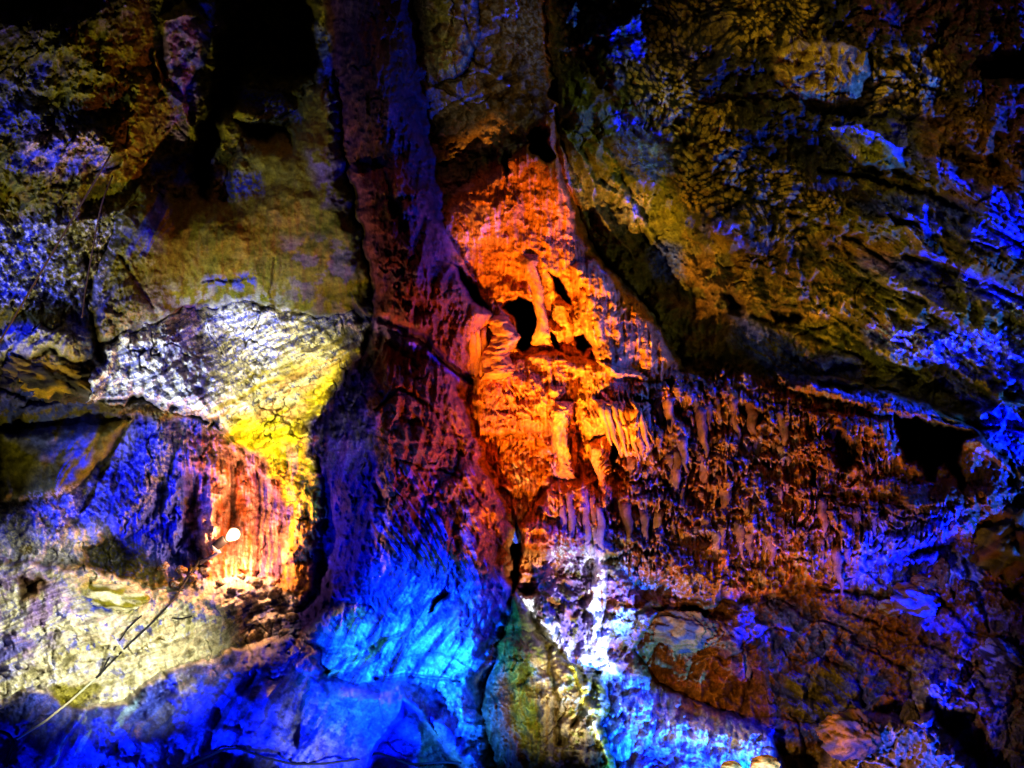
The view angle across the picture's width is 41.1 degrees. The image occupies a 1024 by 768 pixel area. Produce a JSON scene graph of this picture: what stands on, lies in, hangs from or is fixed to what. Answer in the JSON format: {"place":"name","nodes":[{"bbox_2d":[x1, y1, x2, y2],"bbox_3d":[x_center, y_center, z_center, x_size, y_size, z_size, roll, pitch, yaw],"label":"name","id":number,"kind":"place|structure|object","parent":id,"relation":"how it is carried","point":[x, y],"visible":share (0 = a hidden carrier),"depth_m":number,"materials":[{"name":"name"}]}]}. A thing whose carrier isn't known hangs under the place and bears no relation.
{"place":"outdoors","nodes":[
{"label":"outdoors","id":0,"kind":"place"},
{"bbox_2d":[0,633,457,767],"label":"foreground rock","id":1,"kind":"object","parent":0,"point":[287,698],"visible":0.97,"depth_m":12.94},
{"bbox_2d":[16,678,95,739],"bbox_3d":[-4.369,3.173,13.390,0.239,0.279,1.457,0,0,10],"label":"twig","id":2,"kind":"object","parent":1,"relation":"on","point":[58,710],"visible":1,"depth_m":13.02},
{"bbox_2d":[278,628,288,637],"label":"loose stone","id":3,"kind":"object","parent":1,"relation":"on","point":[283,632],"visible":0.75,"depth_m":14.52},
{"bbox_2d":[183,747,461,767],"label":"sagging cable","id":4,"kind":"object","parent":1,"relation":"attached to","point":[302,764],"visible":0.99,"depth_m":12.81,"materials":[{"name":"rubber"}]},
{"bbox_2d":[277,0,516,767],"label":"flowstone column","id":5,"kind":"structure","parent":0,"point":[416,582],"depth_m":14.52,"materials":[{"name":"stone"}]},
{"bbox_2d":[285,612,298,622],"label":"loose stone","id":6,"kind":"object","parent":5,"relation":"on","point":[291,617],"visible":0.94,"depth_m":14.78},
{"bbox_2d":[0,0,1023,767],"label":"cave wall","id":7,"kind":"structure","parent":0,"point":[820,192],"depth_m":15.39,"materials":[{"name":"stone"}]},
{"bbox_2d":[1,355,93,404],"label":"boulder","id":8,"kind":"object","parent":7,"relation":"attached to","point":[50,383],"visible":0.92,"depth_m":14.92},
{"bbox_2d":[0,146,115,342],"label":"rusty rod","id":9,"kind":"object","parent":7,"relation":"on","point":[52,252],"visible":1,"depth_m":14.63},
{"bbox_2d":[81,175,112,317],"bbox_3d":[-4.581,-1.536,15.087,0.049,1.640,0.683,0,0,15],"label":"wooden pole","id":10,"kind":"object","parent":7,"relation":"on","point":[93,246],"visible":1,"depth_m":15.00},
{"bbox_2d":[0,557,299,703],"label":"rock slope","id":11,"kind":"structure","parent":7,"relation":"attached to","point":[60,633],"depth_m":14.52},
{"bbox_2d":[83,583,149,611],"bbox_3d":[-4.360,2.344,14.975,0.769,0.317,0.501,0,0,0],"label":"boulder","id":12,"kind":"object","parent":11,"relation":"on","point":[119,597],"visible":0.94,"depth_m":14.81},
{"bbox_2d":[96,615,141,678],"bbox_3d":[-4.151,2.761,14.341,0.078,0.618,0.563,0,0,44],"label":"loose wire","id":13,"kind":"object","parent":11,"relation":"on","point":[116,646],"visible":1,"depth_m":14.37,"materials":[{"name":"rubber"}]},
{"bbox_2d":[95,561,198,677],"bbox_3d":[-3.835,2.546,14.853,0.307,1.038,1.659,0,0,26],"label":"power cable","id":14,"kind":"object","parent":11,"relation":"on","point":[145,628],"visible":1,"depth_m":14.56,"materials":[{"name":"rubber"}]},
{"bbox_2d":[249,578,263,587],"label":"loose stone","id":15,"kind":"object","parent":11,"relation":"on","point":[256,582],"visible":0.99,"depth_m":15.44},
{"bbox_2d":[265,586,281,598],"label":"loose stone","id":16,"kind":"object","parent":11,"relation":"on","point":[274,592],"visible":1,"depth_m":15.22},
{"bbox_2d":[157,562,169,570],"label":"loose stone","id":17,"kind":"object","parent":7,"relation":"on","point":[164,566],"visible":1,"depth_m":15.55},
{"bbox_2d":[175,565,187,573],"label":"loose stone","id":18,"kind":"object","parent":7,"relation":"on","point":[179,569],"visible":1,"depth_m":15.58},
{"bbox_2d":[199,565,211,574],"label":"loose stone","id":19,"kind":"object","parent":7,"relation":"on","point":[203,569],"visible":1,"depth_m":15.69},
{"bbox_2d":[182,528,239,588],"bbox_3d":[-3.442,1.991,15.655,0.635,0.674,0.436,0,0,0],"label":"spot lamp","id":20,"kind":"object","parent":7,"relation":"on","point":[233,534],"visible":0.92,"depth_m":15.65,"materials":[{"name":"metal"}]},
{"bbox_2d":[82,300,371,613],"bbox_3d":[-3.308,0.781,15.981,3.640,3.968,2.407,0,0,0],"label":"flowstone ledge","id":21,"kind":"object","parent":7,"relation":"attached to","point":[264,384],"visible":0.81,"depth_m":15.78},
{"bbox_2d":[85,69,373,342],"bbox_3d":[-3.446,-2.299,16.772,3.626,3.903,3.428,0,0,-14],"label":"rock overhang","id":22,"kind":"object","parent":7,"relation":"attached to","point":[279,230],"visible":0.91,"depth_m":15.64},
{"bbox_2d":[480,585,616,767],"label":"rock spur","id":23,"kind":"structure","parent":7,"relation":"attached to","point":[545,704],"depth_m":13.76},
{"bbox_2d":[443,114,699,589],"bbox_3d":[0.416,-0.458,16.155,3.826,5.957,3.676,0,0,41],"label":"flowstone formation","id":24,"kind":"object","parent":7,"relation":"attached to","point":[500,220],"visible":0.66,"depth_m":15.30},
{"bbox_2d":[469,332,476,377],"bbox_3d":[-0.448,-0.323,15.264,0.105,0.514,0.696,0,0,-5],"label":"drapery","id":25,"kind":"object","parent":24,"relation":"attached to","point":[472,349],"visible":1,"depth_m":15.11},
{"bbox_2d":[473,328,481,376],"bbox_3d":[-0.383,-0.345,15.290,0.104,0.558,0.487,0,0,0],"label":"drapery","id":26,"kind":"object","parent":24,"relation":"attached to","point":[479,353],"visible":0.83,"depth_m":15.20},
{"bbox_2d":[478,326,487,376],"bbox_3d":[-0.310,-0.359,15.285,0.132,0.588,0.231,0,0,0],"label":"drapery","id":27,"kind":"object","parent":24,"relation":"attached to","point":[484,343],"visible":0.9,"depth_m":15.22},
{"bbox_2d":[486,325,491,345],"bbox_3d":[-0.240,-0.423,15.524,0.117,0.521,0.260,0,0,0],"label":"drapery","id":28,"kind":"object","parent":24,"relation":"attached to","point":[488,334],"visible":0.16,"depth_m":15.48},
{"bbox_2d":[481,312,520,379],"bbox_3d":[-0.108,-0.396,15.342,0.426,0.859,0.870,0,0,16],"label":"stalagmite","id":29,"kind":"object","parent":24,"relation":"on","point":[497,363],"visible":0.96,"depth_m":15.12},
{"bbox_2d":[508,158,514,170],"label":"stalactite","id":30,"kind":"object","parent":24,"relation":"attached to","point":[511,163],"visible":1,"depth_m":15.88},
{"bbox_2d":[513,522,521,543],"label":"boulder","id":31,"kind":"object","parent":24,"relation":"on","point":[517,536],"visible":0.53,"depth_m":15.11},
{"bbox_2d":[520,253,552,348],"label":"dripstone column","id":32,"kind":"structure","parent":24,"relation":"on","point":[528,264],"depth_m":15.42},
{"bbox_2d":[550,405,575,479],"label":"dripstone column","id":33,"kind":"structure","parent":24,"relation":"attached to","point":[559,430],"depth_m":14.80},
{"bbox_2d":[559,504,567,543],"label":"stalactite","id":34,"kind":"object","parent":24,"relation":"attached to","point":[563,517],"visible":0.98,"depth_m":14.63},
{"bbox_2d":[552,300,576,350],"bbox_3d":[0.571,-0.599,15.553,0.355,0.722,0.264,0,0,41],"label":"stalactite","id":35,"kind":"object","parent":24,"relation":"attached to","point":[560,314],"visible":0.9,"depth_m":15.47},
{"bbox_2d":[566,489,576,536],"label":"stalactite","id":36,"kind":"object","parent":24,"relation":"attached to","point":[572,521],"visible":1,"depth_m":14.65},
{"bbox_2d":[579,288,586,304],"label":"stalactite","id":37,"kind":"object","parent":24,"relation":"attached to","point":[583,297],"visible":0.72,"depth_m":15.39},
{"bbox_2d":[583,487,591,545],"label":"stalactite","id":38,"kind":"object","parent":24,"relation":"attached to","point":[587,519],"visible":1,"depth_m":14.60},
{"bbox_2d":[586,295,595,309],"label":"stalactite","id":39,"kind":"object","parent":24,"relation":"attached to","point":[590,300],"visible":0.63,"depth_m":15.29},
{"bbox_2d":[589,493,596,544],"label":"stalactite","id":40,"kind":"object","parent":24,"relation":"attached to","point":[593,512],"visible":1,"depth_m":14.64},
{"bbox_2d":[589,444,606,491],"bbox_3d":[0.928,1.000,15.029,0.180,0.678,0.267,0,0,-18],"label":"stalactite","id":41,"kind":"object","parent":24,"relation":"attached to","point":[596,449],"visible":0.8,"depth_m":14.94},
{"bbox_2d":[593,318,602,346],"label":"stalactite","id":42,"kind":"object","parent":24,"relation":"attached to","point":[598,328],"visible":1,"depth_m":15.14},
{"bbox_2d":[596,503,605,550],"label":"stalactite","id":43,"kind":"object","parent":24,"relation":"attached to","point":[600,533],"visible":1,"depth_m":14.51},
{"bbox_2d":[597,404,611,445],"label":"stalactite","id":44,"kind":"object","parent":24,"relation":"attached to","point":[601,411],"visible":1,"depth_m":14.64},
{"bbox_2d":[605,406,619,453],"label":"stalactite","id":45,"kind":"object","parent":24,"relation":"attached to","point":[608,415],"visible":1,"depth_m":14.64},
{"bbox_2d":[608,300,616,314],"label":"stalactite","id":46,"kind":"object","parent":24,"relation":"attached to","point":[612,304],"visible":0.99,"depth_m":15.34},
{"bbox_2d":[609,403,626,453],"bbox_3d":[1.120,0.481,14.721,0.203,0.555,0.129,0,0,35],"label":"stalactite","id":47,"kind":"object","parent":24,"relation":"attached to","point":[617,421],"visible":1,"depth_m":14.69},
{"bbox_2d":[617,406,629,443],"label":"stalactite","id":48,"kind":"object","parent":24,"relation":"attached to","point":[621,415],"visible":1,"depth_m":14.73},
{"bbox_2d":[623,408,640,460],"bbox_3d":[1.291,0.548,14.820,0.202,0.576,0.151,0,0,0],"label":"stalactite","id":49,"kind":"object","parent":24,"relation":"attached to","point":[628,421],"visible":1,"depth_m":14.76},
{"bbox_2d":[629,410,639,438],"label":"stalactite","id":50,"kind":"object","parent":24,"relation":"attached to","point":[632,414],"visible":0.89,"depth_m":14.75},
{"bbox_2d":[636,437,645,457],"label":"stalactite","id":51,"kind":"object","parent":24,"relation":"attached to","point":[640,443],"visible":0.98,"depth_m":14.76},
{"bbox_2d":[634,408,649,450],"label":"stalactite","id":52,"kind":"object","parent":24,"relation":"attached to","point":[641,420],"visible":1,"depth_m":14.68},
{"bbox_2d":[643,411,653,441],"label":"stalactite","id":53,"kind":"object","parent":24,"relation":"attached to","point":[648,421],"visible":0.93,"depth_m":14.82},
{"bbox_2d":[518,541,785,767],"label":"calcite flow","id":54,"kind":"object","parent":7,"relation":"attached to","point":[590,608],"visible":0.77,"depth_m":14.46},
{"bbox_2d":[720,760,741,767],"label":"stone","id":55,"kind":"object","parent":54,"relation":"on","point":[730,764],"visible":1,"depth_m":13.11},
{"bbox_2d":[750,754,780,767],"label":"stone","id":56,"kind":"object","parent":54,"relation":"on","point":[765,761],"visible":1,"depth_m":13.07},
{"bbox_2d":[650,609,716,653],"bbox_3d":[1.837,2.664,14.667,0.728,0.484,0.302,0,0,0],"label":"boulder","id":57,"kind":"object","parent":7,"relation":"on","point":[678,632],"visible":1,"depth_m":14.58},
{"bbox_2d":[743,650,751,680],"bbox_3d":[2.583,3.120,15.064,0.109,0.337,0.190,0,0,0],"label":"stalagmite","id":58,"kind":"object","parent":7,"relation":"on","point":[748,671],"visible":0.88,"depth_m":15.00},
{"bbox_2d":[624,368,1017,611],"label":"dripstone cascade","id":59,"kind":"object","parent":7,"relation":"attached to","point":[916,478],"visible":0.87,"depth_m":14.97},
{"bbox_2d":[613,498,623,527],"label":"stalactite","id":60,"kind":"object","parent":59,"relation":"attached to","point":[616,504],"visible":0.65,"depth_m":14.93},
{"bbox_2d":[619,500,633,536],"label":"stalactite","id":61,"kind":"object","parent":59,"relation":"attached to","point":[625,513],"visible":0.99,"depth_m":14.76},
{"bbox_2d":[626,456,637,483],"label":"stalactite","id":62,"kind":"object","parent":59,"relation":"attached to","point":[631,461],"visible":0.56,"depth_m":15.04},
{"bbox_2d":[639,509,648,550],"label":"stalactite","id":63,"kind":"object","parent":59,"relation":"attached to","point":[644,517],"visible":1,"depth_m":14.77},
{"bbox_2d":[646,458,661,506],"bbox_3d":[1.566,1.087,15.159,0.187,0.613,0.244,0,0,0],"label":"stalactite","id":64,"kind":"object","parent":59,"relation":"attached to","point":[655,473],"visible":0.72,"depth_m":15.06},
{"bbox_2d":[650,509,664,529],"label":"stalactite","id":65,"kind":"object","parent":59,"relation":"attached to","point":[657,518],"visible":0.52,"depth_m":14.92},
{"bbox_2d":[654,389,664,424],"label":"stalactite","id":66,"kind":"object","parent":59,"relation":"attached to","point":[658,404],"visible":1,"depth_m":15.13},
{"bbox_2d":[662,396,674,432],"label":"stalactite","id":67,"kind":"object","parent":59,"relation":"attached to","point":[668,413],"visible":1,"depth_m":15.07},
{"bbox_2d":[665,452,673,469],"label":"stalactite","id":68,"kind":"object","parent":59,"relation":"attached to","point":[669,458],"visible":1,"depth_m":14.97},
{"bbox_2d":[668,471,676,494],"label":"stalactite","id":69,"kind":"object","parent":59,"relation":"attached to","point":[671,487],"visible":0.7,"depth_m":15.13},
{"bbox_2d":[670,448,681,494],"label":"stalactite","id":70,"kind":"object","parent":59,"relation":"attached to","point":[676,471],"visible":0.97,"depth_m":14.99},
{"bbox_2d":[673,387,682,402],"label":"stalactite","id":71,"kind":"object","parent":59,"relation":"attached to","point":[677,390],"visible":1,"depth_m":15.10},
{"bbox_2d":[677,486,684,502],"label":"stalactite","id":72,"kind":"object","parent":59,"relation":"attached to","point":[681,495],"visible":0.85,"depth_m":15.08},
{"bbox_2d":[677,436,688,472],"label":"stalactite","id":73,"kind":"object","parent":59,"relation":"attached to","point":[682,447],"visible":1,"depth_m":14.94},
{"bbox_2d":[687,476,697,496],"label":"stalactite","id":74,"kind":"object","parent":59,"relation":"attached to","point":[690,479],"visible":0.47,"depth_m":15.27},
{"bbox_2d":[688,441,699,456],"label":"stalactite","id":75,"kind":"object","parent":59,"relation":"attached to","point":[695,446],"visible":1,"depth_m":15.17},
{"bbox_2d":[690,525,698,538],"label":"stalactite","id":76,"kind":"object","parent":59,"relation":"attached to","point":[694,529],"visible":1,"depth_m":14.94},
{"bbox_2d":[693,393,700,417],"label":"stalactite","id":77,"kind":"object","parent":59,"relation":"attached to","point":[696,403],"visible":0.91,"depth_m":15.22},
{"bbox_2d":[695,406,708,457],"bbox_3d":[2.110,0.534,15.222,0.160,0.572,0.221,0,0,0],"label":"stalactite","id":78,"kind":"object","parent":59,"relation":"attached to","point":[700,420],"visible":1,"depth_m":15.14},
{"bbox_2d":[696,452,711,498],"bbox_3d":[2.139,1.061,15.264,0.175,0.608,0.245,0,0,0],"label":"stalactite","id":79,"kind":"object","parent":59,"relation":"attached to","point":[704,477],"visible":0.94,"depth_m":15.18},
{"bbox_2d":[699,539,709,548],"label":"stalactite","id":80,"kind":"object","parent":59,"relation":"attached to","point":[705,544],"visible":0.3,"depth_m":14.94},
{"bbox_2d":[701,517,709,537],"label":"stalactite","id":81,"kind":"object","parent":59,"relation":"attached to","point":[705,521],"visible":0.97,"depth_m":14.90},
{"bbox_2d":[702,404,713,429],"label":"stalactite","id":82,"kind":"object","parent":59,"relation":"attached to","point":[709,408],"visible":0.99,"depth_m":15.18},
{"bbox_2d":[711,529,720,560],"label":"stalactite","id":83,"kind":"object","parent":59,"relation":"attached to","point":[716,537],"visible":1,"depth_m":14.75},
{"bbox_2d":[713,397,722,424],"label":"stalactite","id":84,"kind":"object","parent":59,"relation":"attached to","point":[717,404],"visible":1,"depth_m":15.26},
{"bbox_2d":[718,523,725,545],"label":"stalactite","id":85,"kind":"object","parent":59,"relation":"attached to","point":[722,531],"visible":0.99,"depth_m":14.76},
{"bbox_2d":[716,475,731,521],"bbox_3d":[2.339,1.316,15.076,0.164,0.608,0.291,0,0,0],"label":"stalactite","id":86,"kind":"object","parent":59,"relation":"attached to","point":[725,497],"visible":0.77,"depth_m":14.98},
{"bbox_2d":[729,399,740,441],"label":"stalactite","id":87,"kind":"object","parent":59,"relation":"attached to","point":[733,403],"visible":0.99,"depth_m":15.22},
{"bbox_2d":[732,521,745,560],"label":"stalactite","id":88,"kind":"object","parent":59,"relation":"attached to","point":[739,532],"visible":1,"depth_m":14.82},
{"bbox_2d":[741,498,751,516],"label":"stalactite","id":89,"kind":"object","parent":59,"relation":"attached to","point":[747,512],"visible":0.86,"depth_m":14.91},
{"bbox_2d":[744,532,753,559],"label":"stalactite","id":90,"kind":"object","parent":59,"relation":"attached to","point":[749,539],"visible":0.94,"depth_m":14.83},
{"bbox_2d":[745,402,758,444],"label":"stalactite","id":91,"kind":"object","parent":59,"relation":"attached to","point":[752,413],"visible":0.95,"depth_m":15.28},
{"bbox_2d":[752,440,761,464],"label":"stalactite","id":92,"kind":"object","parent":59,"relation":"attached to","point":[756,449],"visible":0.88,"depth_m":15.33},
{"bbox_2d":[761,527,770,551],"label":"stalactite","id":93,"kind":"object","parent":59,"relation":"attached to","point":[766,530],"visible":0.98,"depth_m":14.78},
{"bbox_2d":[764,532,776,565],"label":"stalactite","id":94,"kind":"object","parent":59,"relation":"attached to","point":[771,548],"visible":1,"depth_m":14.71},
{"bbox_2d":[770,435,776,453],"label":"stalactite","id":95,"kind":"object","parent":59,"relation":"attached to","point":[774,447],"visible":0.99,"depth_m":15.24},
{"bbox_2d":[775,484,783,503],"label":"stalactite","id":96,"kind":"object","parent":59,"relation":"attached to","point":[780,492],"visible":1,"depth_m":14.98},
{"bbox_2d":[775,410,784,430],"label":"stalactite","id":97,"kind":"object","parent":59,"relation":"attached to","point":[779,415],"visible":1,"depth_m":15.06},
{"bbox_2d":[776,444,785,465],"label":"stalactite","id":98,"kind":"object","parent":59,"relation":"attached to","point":[779,449],"visible":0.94,"depth_m":15.12},
{"bbox_2d":[776,515,786,548],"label":"stalactite","id":99,"kind":"object","parent":59,"relation":"attached to","point":[780,520],"visible":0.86,"depth_m":14.87},
{"bbox_2d":[776,418,789,446],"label":"stalactite","id":100,"kind":"object","parent":59,"relation":"attached to","point":[784,432],"visible":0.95,"depth_m":15.08},
{"bbox_2d":[793,490,801,508],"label":"stalactite","id":101,"kind":"object","parent":59,"relation":"attached to","point":[797,495],"visible":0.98,"depth_m":14.91},
{"bbox_2d":[794,525,801,543],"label":"stalactite","id":102,"kind":"object","parent":59,"relation":"attached to","point":[798,535],"visible":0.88,"depth_m":14.82},
{"bbox_2d":[810,496,817,526],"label":"stalactite","id":103,"kind":"object","parent":59,"relation":"attached to","point":[811,510],"visible":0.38,"depth_m":14.98},
{"bbox_2d":[815,536,826,565],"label":"stalactite","id":104,"kind":"object","parent":59,"relation":"attached to","point":[821,539],"visible":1,"depth_m":14.79},
{"bbox_2d":[817,496,828,537],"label":"stalactite","id":105,"kind":"object","parent":59,"relation":"attached to","point":[822,506],"visible":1,"depth_m":14.79},
{"bbox_2d":[821,401,836,440],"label":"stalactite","id":106,"kind":"object","parent":59,"relation":"attached to","point":[825,406],"visible":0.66,"depth_m":15.21},
{"bbox_2d":[826,509,836,522],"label":"stalactite","id":107,"kind":"object","parent":59,"relation":"attached to","point":[831,513],"visible":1,"depth_m":14.75},
{"bbox_2d":[831,545,844,594],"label":"stalactite","id":108,"kind":"object","parent":59,"relation":"attached to","point":[836,560],"visible":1,"depth_m":14.79},
{"bbox_2d":[844,547,850,563],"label":"stalactite","id":109,"kind":"object","parent":59,"relation":"attached to","point":[847,551],"visible":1,"depth_m":14.54},
{"bbox_2d":[852,509,860,530],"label":"stalactite","id":110,"kind":"object","parent":59,"relation":"attached to","point":[857,516],"visible":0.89,"depth_m":14.81},
{"bbox_2d":[870,514,877,534],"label":"stalactite","id":111,"kind":"object","parent":59,"relation":"attached to","point":[873,517],"visible":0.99,"depth_m":14.73},
{"bbox_2d":[876,598,903,616],"bbox_3d":[4.183,2.459,15.025,0.348,0.219,0.244,0,0,0],"label":"boulder","id":112,"kind":"object","parent":7,"relation":"on","point":[885,608],"visible":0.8,"depth_m":14.95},
{"bbox_2d":[890,581,940,617],"bbox_3d":[4.410,2.355,14.954,0.569,0.400,0.379,0,0,0],"label":"boulder","id":113,"kind":"object","parent":7,"relation":"on","point":[912,598],"visible":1,"depth_m":14.83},
{"bbox_2d":[910,573,939,589],"bbox_3d":[4.534,2.165,14.952,0.354,0.194,0.214,0,0,0],"label":"boulder","id":114,"kind":"object","parent":7,"relation":"on","point":[924,581],"visible":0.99,"depth_m":14.88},
{"bbox_2d":[933,558,949,588],"bbox_3d":[4.703,2.071,14.930,0.190,0.347,0.215,0,0,0],"label":"boulder","id":115,"kind":"object","parent":7,"relation":"on","point":[941,570],"visible":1,"depth_m":14.86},
{"bbox_2d":[978,637,1023,676],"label":"boulder","id":116,"kind":"object","parent":7,"relation":"on","point":[1000,655],"visible":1,"depth_m":14.49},
{"bbox_2d":[817,710,980,767],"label":"rock mound","id":117,"kind":"object","parent":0,"point":[927,739],"visible":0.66,"depth_m":13.50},
{"bbox_2d":[814,708,884,760],"bbox_3d":[3.288,3.418,13.308,0.679,0.535,0.488,0,0,0],"label":"boulder","id":118,"kind":"object","parent":117,"relation":"on","point":[850,734],"visible":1,"depth_m":13.16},
{"bbox_2d":[899,698,919,723],"bbox_3d":[4.009,3.362,13.756,0.200,0.393,0.234,0,0,0],"label":"boulder","id":119,"kind":"object","parent":117,"relation":"on","point":[909,711],"visible":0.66,"depth_m":13.70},
{"bbox_2d":[969,506,1023,591],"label":"boulder","id":120,"kind":"object","parent":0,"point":[999,541],"visible":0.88,"depth_m":14.82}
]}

